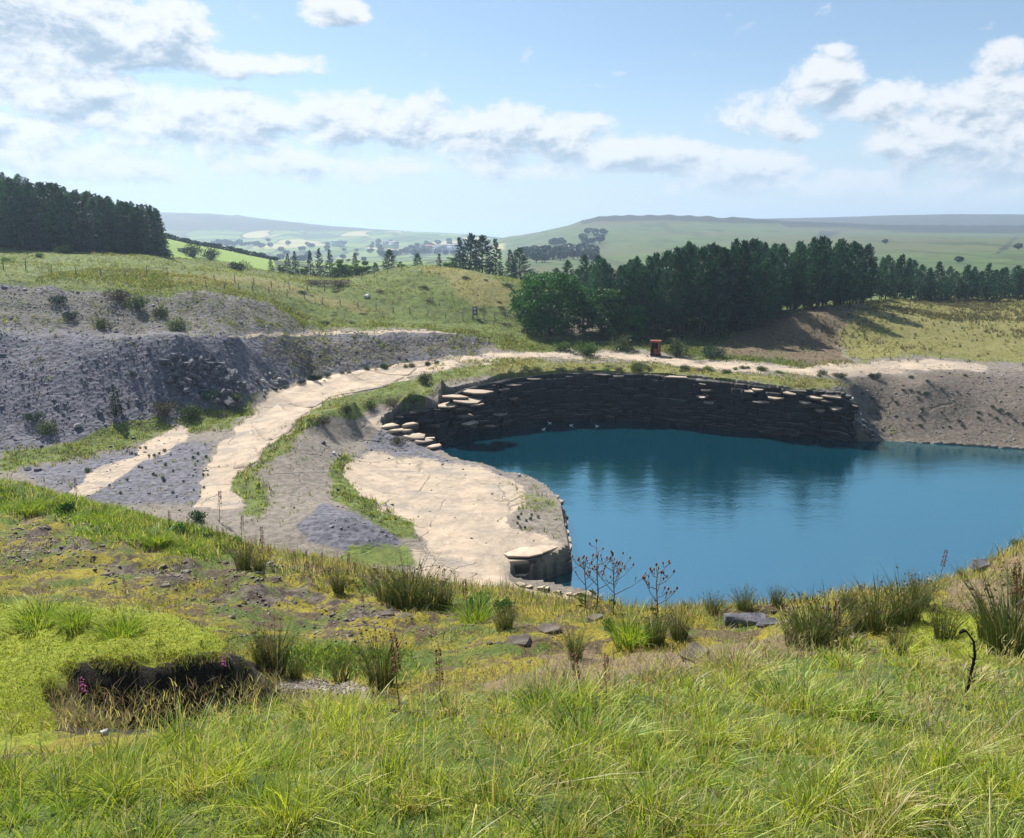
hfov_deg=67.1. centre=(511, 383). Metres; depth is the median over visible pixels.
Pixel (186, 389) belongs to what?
boulder
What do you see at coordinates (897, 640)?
rush clump
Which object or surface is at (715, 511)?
lake
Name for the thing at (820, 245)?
pine tree
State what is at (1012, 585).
rush clump
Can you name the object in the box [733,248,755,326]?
pine tree
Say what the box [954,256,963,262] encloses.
tree
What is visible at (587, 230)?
tree
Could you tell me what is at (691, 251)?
pine tree
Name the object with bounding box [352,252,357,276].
spruce tree
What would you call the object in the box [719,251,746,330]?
pine tree
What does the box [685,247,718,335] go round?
pine tree
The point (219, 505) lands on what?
dock plant
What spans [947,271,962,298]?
pine tree
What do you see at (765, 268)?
pine tree
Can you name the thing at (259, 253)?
hedge bush
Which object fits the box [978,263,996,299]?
pine tree
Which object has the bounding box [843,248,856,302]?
pine tree
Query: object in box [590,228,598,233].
tree
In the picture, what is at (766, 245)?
pine tree
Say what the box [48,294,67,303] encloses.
shrub
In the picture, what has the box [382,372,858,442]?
quarry cliff
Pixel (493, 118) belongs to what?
sky
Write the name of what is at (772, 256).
pine tree
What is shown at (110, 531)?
lush grass
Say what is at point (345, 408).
shrub
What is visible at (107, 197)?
conifer tree
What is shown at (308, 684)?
path gravel
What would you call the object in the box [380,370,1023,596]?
pit side
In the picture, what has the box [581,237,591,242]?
tree
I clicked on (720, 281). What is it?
pine tree
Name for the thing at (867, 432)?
fallen block
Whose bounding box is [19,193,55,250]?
conifer tree
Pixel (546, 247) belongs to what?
tree
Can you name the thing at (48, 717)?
moss cushion
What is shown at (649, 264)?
pine tree
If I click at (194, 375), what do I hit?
boulder
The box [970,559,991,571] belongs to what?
boulder
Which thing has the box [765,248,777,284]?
pine tree
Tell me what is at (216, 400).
boulder
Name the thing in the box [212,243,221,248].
hedge bush
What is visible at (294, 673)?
rush clump
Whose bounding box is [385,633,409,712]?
dock plant
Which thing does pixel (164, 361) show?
boulder
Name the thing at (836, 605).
dock plant
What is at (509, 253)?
spruce tree
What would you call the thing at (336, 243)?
farmhouse
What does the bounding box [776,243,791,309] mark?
pine tree
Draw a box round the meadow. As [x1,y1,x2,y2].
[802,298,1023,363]
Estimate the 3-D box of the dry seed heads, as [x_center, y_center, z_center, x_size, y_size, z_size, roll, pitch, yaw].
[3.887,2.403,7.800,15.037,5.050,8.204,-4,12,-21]
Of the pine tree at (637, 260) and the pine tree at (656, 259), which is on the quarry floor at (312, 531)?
the pine tree at (656, 259)
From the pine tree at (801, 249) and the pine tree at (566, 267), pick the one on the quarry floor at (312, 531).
the pine tree at (566, 267)
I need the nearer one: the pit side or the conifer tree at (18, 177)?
the pit side
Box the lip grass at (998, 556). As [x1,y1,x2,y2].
[1,468,1023,624]
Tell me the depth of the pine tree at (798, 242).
172.02 m
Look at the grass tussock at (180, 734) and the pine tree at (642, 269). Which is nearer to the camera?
the grass tussock at (180, 734)
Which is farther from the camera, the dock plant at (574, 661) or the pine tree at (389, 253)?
the pine tree at (389, 253)
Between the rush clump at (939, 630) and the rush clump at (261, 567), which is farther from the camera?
the rush clump at (261, 567)
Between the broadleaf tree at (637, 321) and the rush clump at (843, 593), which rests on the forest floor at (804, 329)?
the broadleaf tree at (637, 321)
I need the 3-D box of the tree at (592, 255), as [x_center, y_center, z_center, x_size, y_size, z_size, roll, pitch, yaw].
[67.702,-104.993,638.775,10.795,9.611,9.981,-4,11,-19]
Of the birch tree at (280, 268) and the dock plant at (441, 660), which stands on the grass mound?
the birch tree at (280, 268)
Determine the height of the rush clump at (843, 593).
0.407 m
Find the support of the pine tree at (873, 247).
on the quarry floor at (312, 531)
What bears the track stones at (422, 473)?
on the quarry track at (243, 446)
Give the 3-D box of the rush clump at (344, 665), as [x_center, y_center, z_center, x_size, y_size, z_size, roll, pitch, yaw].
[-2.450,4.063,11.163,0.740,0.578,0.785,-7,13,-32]
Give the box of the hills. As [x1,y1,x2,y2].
[63,212,1023,304]
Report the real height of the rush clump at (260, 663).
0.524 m
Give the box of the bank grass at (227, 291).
[0,266,901,539]
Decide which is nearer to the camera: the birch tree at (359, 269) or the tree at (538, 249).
the birch tree at (359, 269)
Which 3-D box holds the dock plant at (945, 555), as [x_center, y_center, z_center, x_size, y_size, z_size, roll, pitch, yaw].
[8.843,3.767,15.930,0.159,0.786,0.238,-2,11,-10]
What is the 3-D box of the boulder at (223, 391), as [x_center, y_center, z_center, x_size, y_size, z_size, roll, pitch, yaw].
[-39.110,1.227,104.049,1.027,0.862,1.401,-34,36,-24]
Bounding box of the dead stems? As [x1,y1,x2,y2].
[36,660,284,729]
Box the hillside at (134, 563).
[0,481,1023,837]
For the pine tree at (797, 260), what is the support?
on the forest floor at (804, 329)
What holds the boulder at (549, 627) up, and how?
on the hillside at (134, 563)
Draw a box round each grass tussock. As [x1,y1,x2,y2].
[0,492,59,514]
[0,585,92,633]
[40,597,105,629]
[70,500,137,520]
[79,602,159,640]
[121,695,239,752]
[128,522,176,546]
[435,589,513,624]
[486,662,603,721]
[499,667,682,757]
[592,597,666,648]
[680,628,786,681]
[723,654,850,711]
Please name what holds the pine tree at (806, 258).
on the forest floor at (804, 329)
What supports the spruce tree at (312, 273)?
on the grass mound
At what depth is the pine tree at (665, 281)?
145.38 m
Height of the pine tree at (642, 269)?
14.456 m
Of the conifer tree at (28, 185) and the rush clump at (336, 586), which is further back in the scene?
the conifer tree at (28, 185)
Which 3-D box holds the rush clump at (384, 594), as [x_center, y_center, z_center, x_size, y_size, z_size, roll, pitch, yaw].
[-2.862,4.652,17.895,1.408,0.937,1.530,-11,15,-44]
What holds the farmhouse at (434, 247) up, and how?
on the hills
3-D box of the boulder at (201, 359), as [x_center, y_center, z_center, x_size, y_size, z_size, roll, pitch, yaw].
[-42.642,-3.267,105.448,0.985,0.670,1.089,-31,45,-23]
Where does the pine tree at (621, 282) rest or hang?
on the forest floor at (804, 329)
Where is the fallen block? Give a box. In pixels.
[864,429,871,435]
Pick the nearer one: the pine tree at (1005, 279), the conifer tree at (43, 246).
the conifer tree at (43, 246)
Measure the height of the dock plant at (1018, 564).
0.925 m
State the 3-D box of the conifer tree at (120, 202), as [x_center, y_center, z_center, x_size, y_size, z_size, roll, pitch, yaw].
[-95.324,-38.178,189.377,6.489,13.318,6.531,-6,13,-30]
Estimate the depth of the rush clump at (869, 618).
10.72 m
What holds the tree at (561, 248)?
on the hills
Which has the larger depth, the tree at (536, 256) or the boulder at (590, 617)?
the tree at (536, 256)
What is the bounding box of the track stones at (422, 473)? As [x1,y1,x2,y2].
[105,332,756,573]
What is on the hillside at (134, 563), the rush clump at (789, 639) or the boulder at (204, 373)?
the rush clump at (789, 639)
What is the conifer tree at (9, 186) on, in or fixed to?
on the grass mound
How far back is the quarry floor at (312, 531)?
80.82 m
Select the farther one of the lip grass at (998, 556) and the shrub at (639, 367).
the shrub at (639, 367)
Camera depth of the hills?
1472.58 m
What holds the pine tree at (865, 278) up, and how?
on the quarry floor at (312, 531)
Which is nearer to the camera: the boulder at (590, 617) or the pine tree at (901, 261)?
the boulder at (590, 617)
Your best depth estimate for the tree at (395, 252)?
1361.84 m
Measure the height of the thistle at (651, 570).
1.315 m
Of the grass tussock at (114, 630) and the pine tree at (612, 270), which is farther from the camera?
the pine tree at (612, 270)
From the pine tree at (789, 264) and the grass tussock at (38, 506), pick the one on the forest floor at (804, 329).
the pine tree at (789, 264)
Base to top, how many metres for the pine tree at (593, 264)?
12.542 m
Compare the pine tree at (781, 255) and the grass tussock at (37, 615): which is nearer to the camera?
the grass tussock at (37, 615)
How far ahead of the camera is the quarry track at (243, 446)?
107.06 m
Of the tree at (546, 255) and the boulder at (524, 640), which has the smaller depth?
the boulder at (524, 640)
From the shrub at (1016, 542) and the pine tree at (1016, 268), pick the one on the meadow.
the pine tree at (1016, 268)
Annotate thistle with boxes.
[568,552,605,609]
[577,539,621,613]
[591,550,649,614]
[642,560,677,622]
[959,628,978,692]
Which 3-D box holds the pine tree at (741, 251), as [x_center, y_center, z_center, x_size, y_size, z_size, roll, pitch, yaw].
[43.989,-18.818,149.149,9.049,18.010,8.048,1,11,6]
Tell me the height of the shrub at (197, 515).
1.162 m
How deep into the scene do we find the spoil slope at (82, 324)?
114.97 m
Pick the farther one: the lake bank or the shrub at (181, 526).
the lake bank
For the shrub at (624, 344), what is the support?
on the forest floor at (804, 329)
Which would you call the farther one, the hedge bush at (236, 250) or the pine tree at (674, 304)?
the hedge bush at (236, 250)
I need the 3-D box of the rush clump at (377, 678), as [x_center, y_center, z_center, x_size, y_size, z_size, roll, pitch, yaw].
[-1.693,3.612,10.086,1.108,0.788,1.176,1,11,6]
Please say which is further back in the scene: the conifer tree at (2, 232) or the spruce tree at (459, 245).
the spruce tree at (459, 245)
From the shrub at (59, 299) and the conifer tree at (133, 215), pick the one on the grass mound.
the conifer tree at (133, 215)
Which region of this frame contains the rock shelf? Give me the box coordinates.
[334,378,571,596]
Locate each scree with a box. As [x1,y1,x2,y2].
[0,258,1023,539]
[0,284,1023,536]
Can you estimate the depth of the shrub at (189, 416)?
98.75 m
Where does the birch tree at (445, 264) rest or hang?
on the hills
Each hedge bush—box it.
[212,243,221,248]
[226,246,234,251]
[233,248,242,252]
[255,252,265,256]
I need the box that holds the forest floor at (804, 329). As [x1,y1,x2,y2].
[556,307,854,366]
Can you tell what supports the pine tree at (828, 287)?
on the quarry floor at (312, 531)
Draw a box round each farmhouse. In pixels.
[331,240,342,246]
[382,241,390,247]
[389,241,398,248]
[425,245,434,251]
[432,245,442,252]
[447,244,458,251]
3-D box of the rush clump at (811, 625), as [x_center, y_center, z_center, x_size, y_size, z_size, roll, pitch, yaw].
[3.602,2.888,9.256,1.140,0.757,1.197,0,11,-2]
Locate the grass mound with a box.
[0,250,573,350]
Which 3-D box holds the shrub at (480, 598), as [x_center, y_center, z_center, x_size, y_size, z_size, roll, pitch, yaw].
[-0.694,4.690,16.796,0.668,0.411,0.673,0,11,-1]
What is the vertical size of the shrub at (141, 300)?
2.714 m
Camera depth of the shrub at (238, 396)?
103.75 m
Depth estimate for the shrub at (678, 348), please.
128.69 m
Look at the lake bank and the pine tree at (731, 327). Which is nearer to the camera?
the lake bank
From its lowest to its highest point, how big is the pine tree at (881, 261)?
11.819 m
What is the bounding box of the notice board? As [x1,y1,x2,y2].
[472,306,476,314]
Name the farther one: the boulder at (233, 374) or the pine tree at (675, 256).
the pine tree at (675, 256)
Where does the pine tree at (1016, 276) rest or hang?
on the meadow
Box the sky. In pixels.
[0,0,1023,237]
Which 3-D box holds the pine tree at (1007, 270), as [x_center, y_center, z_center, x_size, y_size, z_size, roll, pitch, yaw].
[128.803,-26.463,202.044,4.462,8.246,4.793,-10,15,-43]
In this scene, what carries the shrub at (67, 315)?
on the spoil slope at (82, 324)
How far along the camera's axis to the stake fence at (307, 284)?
151.62 m
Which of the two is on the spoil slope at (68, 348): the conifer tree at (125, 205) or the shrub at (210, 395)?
the shrub at (210, 395)
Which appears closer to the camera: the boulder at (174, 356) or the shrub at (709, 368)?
the boulder at (174, 356)
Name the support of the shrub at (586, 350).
on the quarry track at (243, 446)
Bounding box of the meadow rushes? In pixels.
[808,295,1023,365]
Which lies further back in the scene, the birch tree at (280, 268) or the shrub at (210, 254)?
the shrub at (210, 254)
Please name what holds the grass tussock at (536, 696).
on the hillside at (134, 563)
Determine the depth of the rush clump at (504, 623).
13.44 m
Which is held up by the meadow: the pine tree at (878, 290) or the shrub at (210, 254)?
the pine tree at (878, 290)
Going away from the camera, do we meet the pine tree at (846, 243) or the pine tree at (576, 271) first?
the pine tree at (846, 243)
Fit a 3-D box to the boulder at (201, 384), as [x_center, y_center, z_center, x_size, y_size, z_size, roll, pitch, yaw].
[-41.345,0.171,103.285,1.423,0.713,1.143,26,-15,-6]
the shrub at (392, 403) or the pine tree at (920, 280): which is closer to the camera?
the shrub at (392, 403)
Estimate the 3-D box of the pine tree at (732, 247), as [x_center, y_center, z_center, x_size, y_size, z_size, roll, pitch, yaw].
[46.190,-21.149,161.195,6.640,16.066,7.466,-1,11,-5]
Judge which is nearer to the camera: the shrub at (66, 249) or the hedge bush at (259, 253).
the shrub at (66, 249)
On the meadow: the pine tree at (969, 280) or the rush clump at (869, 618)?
the pine tree at (969, 280)
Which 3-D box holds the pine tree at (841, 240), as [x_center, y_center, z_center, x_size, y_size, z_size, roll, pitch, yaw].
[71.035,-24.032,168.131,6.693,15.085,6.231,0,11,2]
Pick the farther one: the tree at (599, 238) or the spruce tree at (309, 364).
the tree at (599, 238)
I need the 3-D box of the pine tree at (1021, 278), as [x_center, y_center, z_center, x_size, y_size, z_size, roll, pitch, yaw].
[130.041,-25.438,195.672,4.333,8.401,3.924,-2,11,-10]
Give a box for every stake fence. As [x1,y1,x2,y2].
[2,260,167,275]
[205,280,454,318]
[213,263,401,290]
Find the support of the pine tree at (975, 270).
on the hills
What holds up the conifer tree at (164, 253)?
on the grass mound
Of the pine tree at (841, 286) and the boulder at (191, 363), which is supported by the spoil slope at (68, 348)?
the boulder at (191, 363)
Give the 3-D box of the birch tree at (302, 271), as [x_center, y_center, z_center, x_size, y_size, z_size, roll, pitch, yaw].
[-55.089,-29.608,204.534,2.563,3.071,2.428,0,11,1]
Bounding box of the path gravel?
[268,673,381,699]
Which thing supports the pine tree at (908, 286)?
on the meadow
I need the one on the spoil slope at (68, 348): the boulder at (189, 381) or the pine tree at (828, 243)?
the boulder at (189, 381)
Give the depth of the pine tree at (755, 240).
167.38 m
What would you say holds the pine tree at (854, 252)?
on the quarry floor at (312, 531)
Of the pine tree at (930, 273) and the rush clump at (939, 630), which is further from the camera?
the pine tree at (930, 273)
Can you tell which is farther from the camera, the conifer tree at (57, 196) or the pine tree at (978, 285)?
the pine tree at (978, 285)
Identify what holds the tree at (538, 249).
on the hills
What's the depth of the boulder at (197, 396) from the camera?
101.37 m
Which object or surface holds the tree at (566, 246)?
on the hills
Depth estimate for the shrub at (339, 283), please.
157.37 m
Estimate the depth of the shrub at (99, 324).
108.92 m
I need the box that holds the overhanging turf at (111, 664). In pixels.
[41,648,248,701]
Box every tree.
[0,176,35,249]
[0,180,20,247]
[5,185,32,249]
[11,187,45,249]
[13,174,23,183]
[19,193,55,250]
[21,182,34,246]
[31,194,59,250]
[34,187,58,238]
[36,182,47,204]
[38,182,76,250]
[38,185,67,250]
[53,194,82,251]
[63,190,93,252]
[68,196,91,248]
[72,200,93,251]
[78,192,101,241]
[81,198,109,252]
[82,197,103,243]
[91,194,109,242]
[92,199,113,244]
[96,200,122,252]
[98,198,123,251]
[103,195,123,251]
[106,384,125,416]
[108,204,135,253]
[112,200,129,251]
[115,201,142,249]
[122,206,149,251]
[126,203,151,254]
[140,204,165,255]
[142,211,173,256]
[143,204,157,255]
[149,210,170,254]
[152,207,173,256]
[222,241,229,245]
[267,257,273,270]
[276,253,284,259]
[277,264,283,272]
[283,253,291,273]
[290,251,300,275]
[297,255,305,260]
[299,266,308,275]
[306,250,315,276]
[306,351,314,376]
[314,248,324,276]
[324,249,336,277]
[329,263,344,277]
[335,259,354,277]
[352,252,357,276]
[353,260,371,275]
[370,263,378,273]
[378,250,386,255]
[380,249,396,268]
[392,250,397,256]
[402,248,409,254]
[411,253,422,265]
[420,248,427,252]
[434,248,441,253]
[435,254,442,266]
[442,257,457,267]
[452,237,465,268]
[455,233,483,271]
[468,234,494,273]
[488,238,508,276]
[503,250,519,278]
[505,247,534,279]
[508,270,591,335]
[524,248,530,258]
[529,251,543,262]
[531,247,544,252]
[537,245,552,252]
[542,253,549,260]
[547,249,557,259]
[549,238,559,246]
[554,251,565,260]
[555,245,564,251]
[561,260,575,289]
[564,244,577,251]
[566,247,580,258]
[568,298,595,331]
[570,268,584,286]
[577,254,589,283]
[577,267,588,294]
[578,233,586,239]
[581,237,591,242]
[584,227,591,234]
[584,254,601,297]
[584,258,608,316]
[586,245,599,252]
[586,258,617,328]
[587,251,599,259]
[587,286,634,338]
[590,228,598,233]
[593,234,604,243]
[604,276,635,338]
[609,268,617,281]
[612,265,622,280]
[613,265,641,334]
[616,303,649,339]
[620,261,648,337]
[625,255,647,332]
[630,265,658,338]
[643,255,658,332]
[643,267,664,331]
[646,251,663,324]
[651,270,676,339]
[652,246,689,336]
[656,250,671,328]
[659,261,689,334]
[668,247,696,332]
[670,258,696,337]
[682,241,701,331]
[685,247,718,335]
[689,244,698,323]
[692,250,700,326]
[694,254,713,332]
[695,257,734,336]
[698,242,731,330]
[707,247,746,336]
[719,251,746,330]
[721,239,760,331]
[728,238,739,249]
[730,244,736,258]
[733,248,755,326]
[739,251,767,326]
[740,263,769,329]
[741,241,763,281]
[748,237,762,308]
[749,257,782,326]
[755,243,767,311]
[762,263,779,317]
[763,241,768,251]
[764,251,777,311]
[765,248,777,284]
[765,260,793,316]
[771,242,779,251]
[773,247,793,307]
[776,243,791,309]
[781,251,801,308]
[786,243,807,302]
[786,255,804,309]
[789,240,807,305]
[790,242,805,308]
[793,247,817,308]
[798,243,829,308]
[803,235,836,308]
[803,236,817,307]
[810,266,828,307]
[817,256,834,305]
[820,246,838,305]
[821,238,833,305]
[825,241,850,305]
[829,238,851,303]
[832,238,852,304]
[832,263,851,304]
[834,253,846,304]
[837,240,869,306]
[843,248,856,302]
[848,246,872,303]
[854,246,877,300]
[861,244,880,302]
[867,243,878,271]
[870,263,880,299]
[876,254,900,298]
[876,257,889,299]
[876,263,889,298]
[885,261,894,298]
[889,258,903,298]
[890,254,909,299]
[899,258,915,299]
[906,259,919,299]
[912,264,932,300]
[922,267,938,300]
[932,276,952,300]
[933,261,950,297]
[939,281,953,300]
[941,266,955,295]
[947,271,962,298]
[951,280,966,299]
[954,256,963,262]
[955,264,978,301]
[957,269,977,296]
[968,271,988,298]
[972,266,980,290]
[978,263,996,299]
[986,269,1003,297]
[994,268,1013,300]
[996,267,1010,296]
[1004,271,1022,297]
[1007,265,1021,294]
[1012,268,1023,296]
[1013,243,1022,248]
[1016,272,1023,297]
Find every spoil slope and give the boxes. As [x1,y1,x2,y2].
[0,281,311,336]
[0,332,500,452]
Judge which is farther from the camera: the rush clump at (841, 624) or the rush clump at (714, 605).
the rush clump at (714, 605)
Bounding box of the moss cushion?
[0,598,1021,735]
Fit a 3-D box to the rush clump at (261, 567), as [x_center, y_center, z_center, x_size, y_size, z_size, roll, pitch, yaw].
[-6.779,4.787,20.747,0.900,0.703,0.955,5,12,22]
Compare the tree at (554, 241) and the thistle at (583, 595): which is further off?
the tree at (554, 241)
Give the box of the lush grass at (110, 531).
[0,476,427,680]
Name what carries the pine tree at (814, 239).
on the forest floor at (804, 329)
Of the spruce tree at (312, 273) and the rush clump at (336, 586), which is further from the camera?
the spruce tree at (312, 273)
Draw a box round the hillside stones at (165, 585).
[0,512,1014,684]
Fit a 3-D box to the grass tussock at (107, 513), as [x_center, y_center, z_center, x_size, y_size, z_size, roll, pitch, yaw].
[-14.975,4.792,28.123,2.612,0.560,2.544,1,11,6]
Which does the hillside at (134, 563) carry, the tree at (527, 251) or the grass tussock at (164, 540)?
the grass tussock at (164, 540)
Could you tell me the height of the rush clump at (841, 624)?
0.803 m
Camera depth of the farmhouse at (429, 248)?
1629.65 m
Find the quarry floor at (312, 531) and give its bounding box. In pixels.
[0,245,1023,607]
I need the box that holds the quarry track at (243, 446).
[66,351,986,507]
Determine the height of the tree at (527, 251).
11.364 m
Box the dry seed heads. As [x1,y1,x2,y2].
[0,548,1023,809]
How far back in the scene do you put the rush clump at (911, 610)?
10.66 m
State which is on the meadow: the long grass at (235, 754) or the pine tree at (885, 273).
the pine tree at (885, 273)
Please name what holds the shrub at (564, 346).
on the quarry floor at (312, 531)
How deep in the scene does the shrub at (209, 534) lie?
25.70 m
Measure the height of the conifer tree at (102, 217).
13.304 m
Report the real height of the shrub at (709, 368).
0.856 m
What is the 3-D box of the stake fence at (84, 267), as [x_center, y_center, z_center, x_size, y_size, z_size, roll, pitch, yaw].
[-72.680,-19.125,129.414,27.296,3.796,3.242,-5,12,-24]
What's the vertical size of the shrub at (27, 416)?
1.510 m
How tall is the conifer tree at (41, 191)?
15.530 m
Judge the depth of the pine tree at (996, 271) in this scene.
200.49 m
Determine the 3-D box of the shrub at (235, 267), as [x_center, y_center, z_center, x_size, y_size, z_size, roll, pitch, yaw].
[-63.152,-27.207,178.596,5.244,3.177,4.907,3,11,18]
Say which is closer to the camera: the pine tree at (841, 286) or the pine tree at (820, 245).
the pine tree at (820, 245)
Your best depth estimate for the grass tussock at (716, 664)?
6.52 m
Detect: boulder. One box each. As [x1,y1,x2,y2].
[74,422,82,427]
[100,728,108,735]
[158,359,171,364]
[166,376,174,382]
[167,372,178,376]
[171,353,181,359]
[175,359,183,367]
[175,375,182,381]
[180,381,186,386]
[182,377,194,384]
[182,387,191,392]
[184,358,195,368]
[189,371,200,381]
[193,393,201,399]
[197,381,206,388]
[198,356,204,362]
[200,371,208,375]
[209,398,220,403]
[218,388,226,396]
[220,396,237,406]
[221,374,229,379]
[230,369,236,378]
[233,379,240,383]
[379,608,393,616]
[509,634,531,646]
[537,622,561,633]
[584,590,592,597]
[587,614,602,622]
[679,641,708,660]
[724,612,766,626]
[756,617,778,627]
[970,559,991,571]
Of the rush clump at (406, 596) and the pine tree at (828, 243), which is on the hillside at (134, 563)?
the rush clump at (406, 596)
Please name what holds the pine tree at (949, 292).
on the meadow
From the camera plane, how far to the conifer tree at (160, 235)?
189.38 m
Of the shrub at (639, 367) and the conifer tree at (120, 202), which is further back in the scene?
the conifer tree at (120, 202)
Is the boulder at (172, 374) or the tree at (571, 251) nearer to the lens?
the boulder at (172, 374)
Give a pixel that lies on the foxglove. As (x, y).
(82, 681)
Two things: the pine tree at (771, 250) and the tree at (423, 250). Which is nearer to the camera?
the pine tree at (771, 250)
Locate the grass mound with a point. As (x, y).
(462, 313)
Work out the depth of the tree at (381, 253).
1395.85 m
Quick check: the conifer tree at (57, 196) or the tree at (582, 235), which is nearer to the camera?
the conifer tree at (57, 196)
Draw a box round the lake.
[435,420,1023,608]
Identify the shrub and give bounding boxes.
[0,257,12,261]
[22,409,45,420]
[33,418,58,435]
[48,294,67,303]
[55,244,73,252]
[56,501,76,513]
[61,311,81,319]
[89,315,111,328]
[103,288,130,300]
[125,293,150,308]
[125,371,136,375]
[149,399,178,414]
[151,304,169,316]
[164,316,186,331]
[165,522,185,534]
[175,402,199,420]
[181,241,202,256]
[186,510,207,522]
[199,389,221,400]
[200,246,220,259]
[201,532,213,540]
[228,260,252,270]
[230,392,242,402]
[302,279,326,284]
[315,415,331,425]
[323,279,352,285]
[340,402,353,412]
[362,397,378,408]
[384,397,399,407]
[389,435,405,443]
[406,391,420,403]
[417,371,432,384]
[466,588,494,609]
[493,597,512,612]
[519,365,530,370]
[531,366,541,371]
[551,340,570,350]
[570,340,598,356]
[601,618,616,631]
[609,333,634,352]
[632,365,644,370]
[666,338,688,355]
[679,601,691,609]
[701,345,726,357]
[702,365,714,370]
[721,369,731,372]
[816,368,827,374]
[831,372,842,376]
[869,372,881,378]
[1008,539,1022,547]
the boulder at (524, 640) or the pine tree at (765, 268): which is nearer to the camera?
the boulder at (524, 640)
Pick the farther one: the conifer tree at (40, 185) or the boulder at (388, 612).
the conifer tree at (40, 185)
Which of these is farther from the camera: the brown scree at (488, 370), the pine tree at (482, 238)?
the pine tree at (482, 238)
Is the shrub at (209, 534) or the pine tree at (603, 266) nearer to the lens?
the shrub at (209, 534)
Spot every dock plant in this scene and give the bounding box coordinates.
[122,577,129,597]
[217,491,221,522]
[260,526,264,557]
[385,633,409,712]
[434,649,444,707]
[462,579,472,620]
[571,652,579,699]
[597,653,612,703]
[831,600,841,650]
[940,550,947,579]
[1009,559,1023,626]
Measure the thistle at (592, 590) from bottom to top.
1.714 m
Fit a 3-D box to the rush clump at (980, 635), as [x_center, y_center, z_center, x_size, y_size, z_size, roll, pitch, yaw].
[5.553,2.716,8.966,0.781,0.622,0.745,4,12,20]
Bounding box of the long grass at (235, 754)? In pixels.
[0,626,1023,837]
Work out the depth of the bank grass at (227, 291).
119.18 m
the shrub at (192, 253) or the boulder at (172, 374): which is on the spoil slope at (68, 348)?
the boulder at (172, 374)
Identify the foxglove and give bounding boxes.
[79,677,86,702]
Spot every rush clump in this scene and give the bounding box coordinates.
[213,531,269,569]
[239,610,298,674]
[240,630,280,668]
[243,547,275,571]
[281,646,309,678]
[319,639,361,682]
[323,560,352,593]
[336,614,414,690]
[363,559,416,604]
[366,549,454,611]
[396,556,456,610]
[431,577,460,609]
[481,594,525,632]
[558,620,592,659]
[633,595,675,646]
[661,600,699,641]
[699,589,732,613]
[724,583,762,610]
[766,586,858,652]
[768,583,789,606]
[773,600,812,646]
[792,576,873,648]
[836,582,860,610]
[840,589,879,632]
[847,568,923,633]
[868,560,947,624]
[880,620,923,655]
[895,563,944,606]
[918,592,973,640]
[942,557,1023,661]
[961,585,1018,642]
[997,551,1023,610]
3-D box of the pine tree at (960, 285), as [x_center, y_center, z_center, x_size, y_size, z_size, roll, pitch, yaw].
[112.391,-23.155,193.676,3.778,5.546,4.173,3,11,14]
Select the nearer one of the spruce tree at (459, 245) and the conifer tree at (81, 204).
the conifer tree at (81, 204)
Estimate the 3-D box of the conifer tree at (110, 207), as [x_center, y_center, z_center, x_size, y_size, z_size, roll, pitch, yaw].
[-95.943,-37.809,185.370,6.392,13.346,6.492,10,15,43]
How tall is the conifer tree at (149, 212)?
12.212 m
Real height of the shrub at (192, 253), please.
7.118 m
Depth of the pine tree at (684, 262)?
145.97 m
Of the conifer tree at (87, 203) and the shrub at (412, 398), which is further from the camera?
the conifer tree at (87, 203)
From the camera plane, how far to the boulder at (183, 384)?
101.86 m
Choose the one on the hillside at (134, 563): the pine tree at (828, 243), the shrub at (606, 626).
the shrub at (606, 626)
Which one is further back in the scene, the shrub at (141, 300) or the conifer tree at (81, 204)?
the conifer tree at (81, 204)
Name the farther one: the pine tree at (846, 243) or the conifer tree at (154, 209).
the conifer tree at (154, 209)
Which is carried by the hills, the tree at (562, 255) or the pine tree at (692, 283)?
the tree at (562, 255)
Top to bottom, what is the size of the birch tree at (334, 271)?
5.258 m
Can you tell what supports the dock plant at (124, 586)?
on the hillside at (134, 563)
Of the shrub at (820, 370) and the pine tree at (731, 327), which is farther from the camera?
the pine tree at (731, 327)
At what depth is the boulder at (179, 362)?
103.48 m
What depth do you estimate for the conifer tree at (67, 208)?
179.12 m
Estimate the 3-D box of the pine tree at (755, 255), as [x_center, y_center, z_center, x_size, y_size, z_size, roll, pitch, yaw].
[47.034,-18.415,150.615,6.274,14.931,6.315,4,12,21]
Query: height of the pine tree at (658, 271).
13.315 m
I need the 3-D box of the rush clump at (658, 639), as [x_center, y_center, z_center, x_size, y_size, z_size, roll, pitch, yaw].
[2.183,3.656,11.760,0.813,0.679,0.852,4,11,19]
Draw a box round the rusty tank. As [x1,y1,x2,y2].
[650,340,661,355]
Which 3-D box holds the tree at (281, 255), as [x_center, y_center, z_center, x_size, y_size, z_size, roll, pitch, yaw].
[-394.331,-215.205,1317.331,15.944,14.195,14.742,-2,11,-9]
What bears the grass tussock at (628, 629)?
on the hillside at (134, 563)
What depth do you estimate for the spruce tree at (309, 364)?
120.32 m
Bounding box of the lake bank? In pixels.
[847,370,1023,447]
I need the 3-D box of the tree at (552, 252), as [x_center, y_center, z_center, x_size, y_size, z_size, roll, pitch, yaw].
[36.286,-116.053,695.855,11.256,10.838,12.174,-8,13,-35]
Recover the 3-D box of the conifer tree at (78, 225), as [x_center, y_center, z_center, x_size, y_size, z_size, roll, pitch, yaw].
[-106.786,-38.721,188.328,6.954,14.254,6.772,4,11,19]

